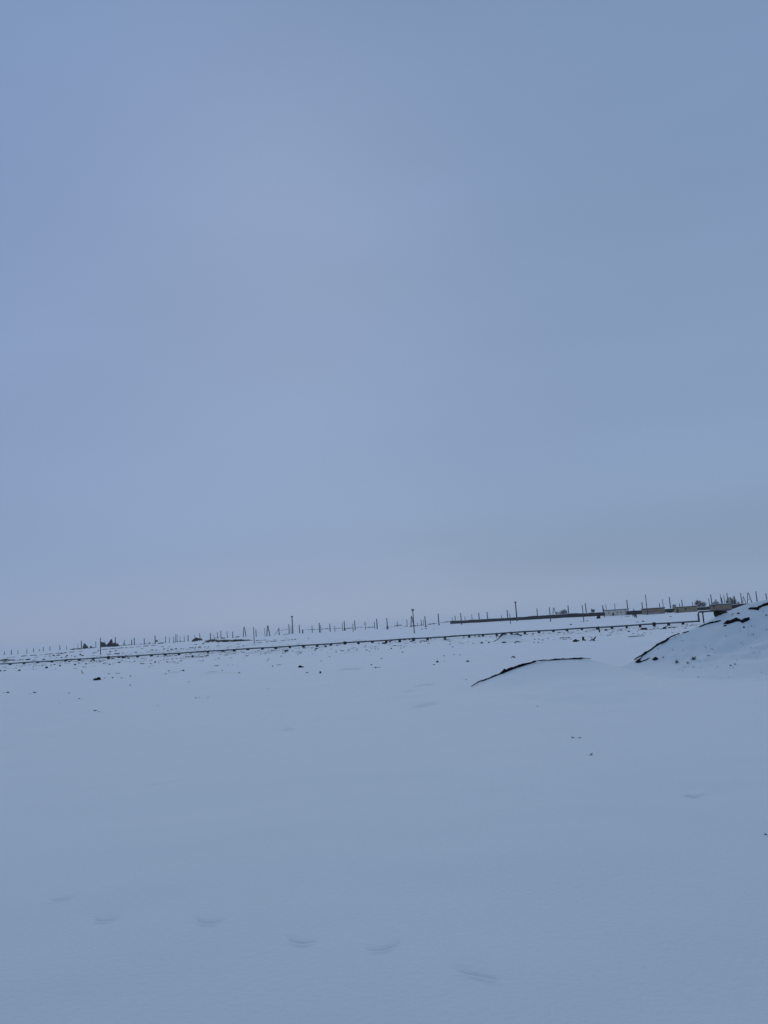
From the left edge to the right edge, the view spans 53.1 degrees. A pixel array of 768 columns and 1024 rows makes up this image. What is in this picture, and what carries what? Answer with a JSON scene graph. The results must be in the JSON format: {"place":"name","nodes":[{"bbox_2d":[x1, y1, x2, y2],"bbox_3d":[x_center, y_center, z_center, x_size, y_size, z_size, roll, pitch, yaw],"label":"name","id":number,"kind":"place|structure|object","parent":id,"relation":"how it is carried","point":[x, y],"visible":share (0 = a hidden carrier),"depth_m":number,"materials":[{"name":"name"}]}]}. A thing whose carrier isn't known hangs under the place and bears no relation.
{"place":"outdoors","nodes":[
{"label":"outdoors","id":0,"kind":"place"},
{"bbox_2d":[0,598,767,1023],"bbox_3d":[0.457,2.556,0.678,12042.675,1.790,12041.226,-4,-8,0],"label":"snow ground","id":1,"kind":"structure","parent":0,"point":[370,832],"depth_m":5.86,"materials":[{"name":"white snow"}]},
{"bbox_2d":[106,639,112,646],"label":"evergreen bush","id":2,"kind":"object","parent":1,"relation":"on","point":[110,642],"visible":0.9,"depth_m":519.44,"materials":[{"name":"plant"}]},
{"bbox_2d":[216,639,252,641],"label":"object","id":3,"kind":"object","parent":1,"relation":"on","point":[235,640],"visible":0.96,"depth_m":292.37,"materials":[{"name":"grey"}]},
{"bbox_2d":[8,624,697,669],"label":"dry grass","id":4,"kind":"structure","parent":1,"relation":"on","point":[308,647],"depth_m":118.20,"materials":[{"name":"brown plant"}]},
{"bbox_2d":[0,609,731,664],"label":"pipeline","id":5,"kind":"object","parent":1,"relation":"on","point":[428,638],"visible":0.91,"depth_m":124.11,"materials":[{"name":"paint"}]},
{"bbox_2d":[494,633,525,642],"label":"dirt mound","id":6,"kind":"object","parent":1,"relation":"on","point":[510,638],"visible":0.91,"depth_m":75.41,"materials":[{"name":"white snow"}]},
{"bbox_2d":[450,612,604,623],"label":"boundary wall","id":7,"kind":"structure","parent":1,"relation":"on","point":[567,615],"depth_m":388.18,"materials":[{"name":"grey concrete"}]},
{"bbox_2d":[471,657,665,703],"bbox_3d":[4.073,3.401,15.636,4.300,0.664,7.200,-4,-8,0],"label":"dirt mound","id":8,"kind":"object","parent":1,"relation":"on","point":[580,680],"visible":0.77,"depth_m":16.00,"materials":[{"name":"white snow"}]},
{"bbox_2d":[604,608,628,615],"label":"storage shed","id":9,"kind":"structure","parent":1,"relation":"on","point":[614,612],"depth_m":313.31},
{"bbox_2d":[627,610,641,614],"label":"boundary wall","id":10,"kind":"structure","parent":1,"relation":"on","point":[634,611],"depth_m":308.16,"materials":[{"name":"grey concrete"}]},
{"bbox_2d":[641,607,664,614],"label":"storage shed","id":11,"kind":"structure","parent":1,"relation":"on","point":[658,610],"depth_m":273.77,"materials":[{"name":"grey metal"}]},
{"bbox_2d":[673,605,697,612],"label":"storage shed","id":12,"kind":"structure","parent":1,"relation":"on","point":[681,609],"depth_m":258.16,"materials":[{"name":"grey metal"}]},
{"bbox_2d":[621,599,767,679],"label":"dirt mound","id":13,"kind":"object","parent":1,"relation":"on","point":[749,658],"visible":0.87,"depth_m":18.63,"materials":[{"name":"white snow"}]},
{"bbox_2d":[693,600,705,606],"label":"bare tree","id":14,"kind":"object","parent":1,"relation":"on","point":[700,604],"visible":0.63,"depth_m":348.76,"materials":[{"name":"plant"}]},
{"bbox_2d":[697,606,709,609],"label":"boundary wall","id":15,"kind":"structure","parent":1,"relation":"on","point":[704,608],"depth_m":287.60,"materials":[{"name":"grey concrete"}]},
{"bbox_2d":[709,603,731,609],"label":"storage shed","id":16,"kind":"structure","parent":1,"relation":"on","point":[722,606],"depth_m":258.02,"materials":[{"name":"grey metal"}]},
{"bbox_2d":[731,603,748,608],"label":"boundary wall","id":17,"kind":"structure","parent":1,"relation":"on","point":[734,606],"depth_m":265.75,"materials":[{"name":"grey concrete"}]},
{"bbox_2d":[0,0,767,649],"label":"sky","id":18,"kind":"structure","parent":0,"point":[313,312],"materials":[{"name":"blue"}]}
]}

